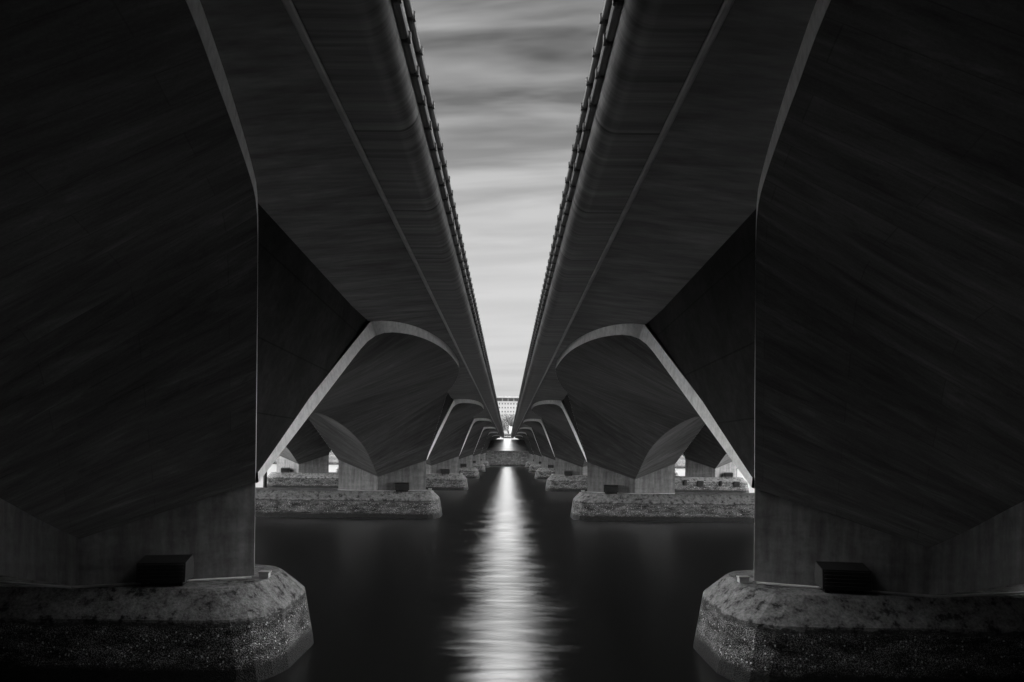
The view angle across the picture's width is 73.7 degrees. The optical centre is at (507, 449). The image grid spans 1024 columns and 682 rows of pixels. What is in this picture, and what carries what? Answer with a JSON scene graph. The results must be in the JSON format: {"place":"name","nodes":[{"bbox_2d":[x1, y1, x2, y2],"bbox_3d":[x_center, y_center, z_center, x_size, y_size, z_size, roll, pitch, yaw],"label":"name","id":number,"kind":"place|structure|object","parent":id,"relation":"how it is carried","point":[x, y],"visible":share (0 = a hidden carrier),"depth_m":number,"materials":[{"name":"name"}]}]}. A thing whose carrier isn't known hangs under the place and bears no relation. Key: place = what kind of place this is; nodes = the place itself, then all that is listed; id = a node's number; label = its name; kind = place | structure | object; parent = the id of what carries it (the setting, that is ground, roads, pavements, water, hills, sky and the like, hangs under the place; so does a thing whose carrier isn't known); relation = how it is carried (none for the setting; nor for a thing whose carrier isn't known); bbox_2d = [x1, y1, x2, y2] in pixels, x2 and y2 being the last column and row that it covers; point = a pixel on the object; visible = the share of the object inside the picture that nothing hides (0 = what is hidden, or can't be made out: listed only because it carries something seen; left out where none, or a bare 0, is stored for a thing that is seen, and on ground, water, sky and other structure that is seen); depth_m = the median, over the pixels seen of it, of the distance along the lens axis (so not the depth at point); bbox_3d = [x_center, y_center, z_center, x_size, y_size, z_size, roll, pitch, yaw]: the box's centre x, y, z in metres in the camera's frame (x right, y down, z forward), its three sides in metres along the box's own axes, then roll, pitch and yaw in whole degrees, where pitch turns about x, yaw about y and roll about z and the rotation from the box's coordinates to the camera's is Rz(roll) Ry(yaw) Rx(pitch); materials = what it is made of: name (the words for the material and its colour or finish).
{"place":"outdoors","nodes":[
{"label":"outdoors","id":0,"kind":"place"},
{"bbox_2d":[255,464,754,681],"bbox_3d":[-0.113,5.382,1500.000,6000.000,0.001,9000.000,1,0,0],"label":"water","id":1,"kind":"structure","parent":0,"point":[503,574],"depth_m":26.74,"materials":[{"name":"black liquid"}]},
{"bbox_2d":[0,482,313,681],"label":"bridge pier","id":2,"kind":"structure","parent":1,"relation":"in","point":[83,609],"depth_m":15.90,"materials":[{"name":"concrete"}]},
{"bbox_2d":[136,554,193,586],"bbox_3d":[-8.230,2.897,16.421,1.080,0.660,0.814,1,0,-10],"label":"floodlight","id":3,"kind":"object","parent":2,"relation":"on","point":[160,569],"visible":1,"depth_m":16.13,"materials":[{"name":"paint"}]},
{"bbox_2d":[263,472,266,486],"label":"mooring pile","id":4,"kind":"object","parent":1,"relation":"in","point":[265,480],"visible":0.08,"depth_m":87.86,"materials":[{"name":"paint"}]},
{"bbox_2d":[255,460,441,518],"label":"bridge pier","id":5,"kind":"structure","parent":1,"relation":"in","point":[359,493],"depth_m":52.54,"materials":[{"name":"concrete"}]},
{"bbox_2d":[395,483,408,490],"bbox_3d":[-8.230,2.897,53.199,1.080,0.660,0.814,1,0,-10],"label":"floodlight","id":6,"kind":"object","parent":5,"relation":"on","point":[401,486],"visible":1,"depth_m":52.89,"materials":[{"name":"paint"}]},
{"bbox_2d":[267,455,467,489],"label":"bridge pier","id":7,"kind":"structure","parent":1,"relation":"in","point":[315,473],"depth_m":89.69,"materials":[{"name":"concrete"}]},
{"bbox_2d":[281,467,289,472],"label":"floodlight","id":8,"kind":"object","parent":7,"relation":"on","point":[284,469],"visible":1,"depth_m":89.90,"materials":[{"name":"paint"}]},
{"bbox_2d":[441,469,449,473],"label":"floodlight","id":9,"kind":"object","parent":7,"relation":"on","point":[445,471],"visible":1,"depth_m":89.88,"materials":[{"name":"paint"}]},
{"bbox_2d":[336,455,479,478],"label":"bridge pier","id":10,"kind":"structure","parent":1,"relation":"in","point":[469,471],"depth_m":126.92,"materials":[{"name":"concrete"}]},
{"bbox_2d":[473,453,485,471],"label":"bridge pier","id":11,"kind":"structure","parent":1,"relation":"in","point":[479,465],"depth_m":164.18,"materials":[{"name":"concrete"}]},
{"bbox_2d":[481,453,489,467],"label":"bridge pier","id":12,"kind":"structure","parent":1,"relation":"in","point":[484,461],"depth_m":202.06,"materials":[{"name":"concrete"}]},
{"bbox_2d":[273,451,737,468],"bbox_3d":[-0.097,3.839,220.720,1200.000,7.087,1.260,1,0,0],"label":"quay wall","id":13,"kind":"structure","parent":1,"relation":"in","point":[509,458],"depth_m":220.15,"materials":[{"name":"concrete"}]},
{"bbox_2d":[525,453,533,467],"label":"bridge pier","id":14,"kind":"structure","parent":1,"relation":"in","point":[529,462],"depth_m":201.43,"materials":[{"name":"concrete"}]},
{"bbox_2d":[529,454,541,472],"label":"bridge pier","id":15,"kind":"structure","parent":1,"relation":"in","point":[535,466],"depth_m":164.12,"materials":[{"name":"concrete"}]},
{"bbox_2d":[534,455,677,478],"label":"bridge pier","id":16,"kind":"structure","parent":1,"relation":"in","point":[544,471],"depth_m":126.91,"materials":[{"name":"concrete"}]},
{"bbox_2d":[545,457,748,492],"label":"bridge pier","id":17,"kind":"structure","parent":1,"relation":"in","point":[698,477],"depth_m":89.68,"materials":[{"name":"concrete"}]},
{"bbox_2d":[564,471,572,475],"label":"floodlight","id":18,"kind":"object","parent":17,"relation":"on","point":[570,473],"visible":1,"depth_m":89.87,"materials":[{"name":"paint"}]},
{"bbox_2d":[724,472,732,476],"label":"floodlight","id":19,"kind":"object","parent":17,"relation":"on","point":[728,474],"visible":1,"depth_m":89.89,"materials":[{"name":"paint"}]},
{"bbox_2d":[570,463,754,522],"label":"bridge pier","id":20,"kind":"structure","parent":1,"relation":"in","point":[653,497],"depth_m":52.54,"materials":[{"name":"concrete"}]},
{"bbox_2d":[604,485,617,493],"bbox_3d":[8.055,3.073,53.199,1.080,0.660,0.814,1,0,10],"label":"floodlight","id":21,"kind":"object","parent":20,"relation":"on","point":[611,488],"visible":1,"depth_m":52.88,"materials":[{"name":"paint"}]},
{"bbox_2d":[693,488,1023,681],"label":"bridge pier","id":22,"kind":"structure","parent":1,"relation":"in","point":[950,610],"depth_m":15.97,"materials":[{"name":"concrete"}]},
{"bbox_2d":[814,561,871,593],"bbox_3d":[8.055,3.073,16.421,1.080,0.660,0.814,1,0,10],"label":"floodlight","id":23,"kind":"object","parent":22,"relation":"on","point":[843,576],"visible":1,"depth_m":16.13,"materials":[{"name":"paint"}]},
{"bbox_2d":[487,439,527,450],"bbox_3d":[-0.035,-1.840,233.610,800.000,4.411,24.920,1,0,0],"label":"embankment","id":24,"kind":"structure","parent":0,"point":[507,445],"depth_m":230.97,"materials":[{"name":"grey liquid"}]},
{"bbox_2d":[0,0,503,538],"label":"concrete bridge","id":25,"kind":"structure","parent":24,"relation":"on","point":[228,258],"depth_m":11.81,"materials":[{"name":"grey concrete"}]},
{"bbox_2d":[391,0,503,433],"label":"service pipes","id":26,"kind":"object","parent":25,"relation":"attached to","point":[406,34],"visible":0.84,"depth_m":10.51,"materials":[{"name":"grey metal"}]},
{"bbox_2d":[411,0,604,395],"label":"sky","id":27,"kind":"structure","parent":0,"point":[507,78],"materials":[{"name":"grey"}]},
{"bbox_3d":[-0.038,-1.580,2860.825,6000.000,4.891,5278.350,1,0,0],"label":"ground","id":28,"kind":"structure","parent":0,"visible":0},
{"bbox_2d":[501,417,507,429],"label":"broadleaf tree","id":29,"kind":"object","parent":28,"relation":"on","point":[504,422],"visible":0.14,"depth_m":331.47,"materials":[{"name":"grey plant"}]},
{"bbox_2d":[496,396,518,434],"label":"office building","id":30,"kind":"structure","parent":28,"relation":"on","point":[507,405],"depth_m":721.50,"materials":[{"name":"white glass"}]},
{"bbox_2d":[500,413,514,433],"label":"broadleaf tree","id":31,"kind":"object","parent":28,"relation":"on","point":[509,421],"visible":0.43,"depth_m":383.42,"materials":[{"name":"grey plant"}]},
{"bbox_2d":[503,433,513,438],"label":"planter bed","id":32,"kind":"object","parent":28,"relation":"on","point":[507,437],"visible":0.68,"depth_m":249.78,"materials":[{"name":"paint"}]},
{"bbox_3d":[-0.058,0.284,-1.500,80.700,12.197,45.000,1,0,0],"label":"abutment wall","id":33,"kind":"object","parent":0,"visible":0},
{"bbox_2d":[511,0,1023,547],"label":"concrete bridge","id":34,"kind":"structure","parent":33,"relation":"on","point":[789,264],"depth_m":11.63,"materials":[{"name":"grey concrete"}]},
{"bbox_2d":[511,0,623,434],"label":"service pipes","id":35,"kind":"object","parent":34,"relation":"attached to","point":[606,39],"visible":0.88,"depth_m":10.48,"materials":[{"name":"grey metal"}]}
]}

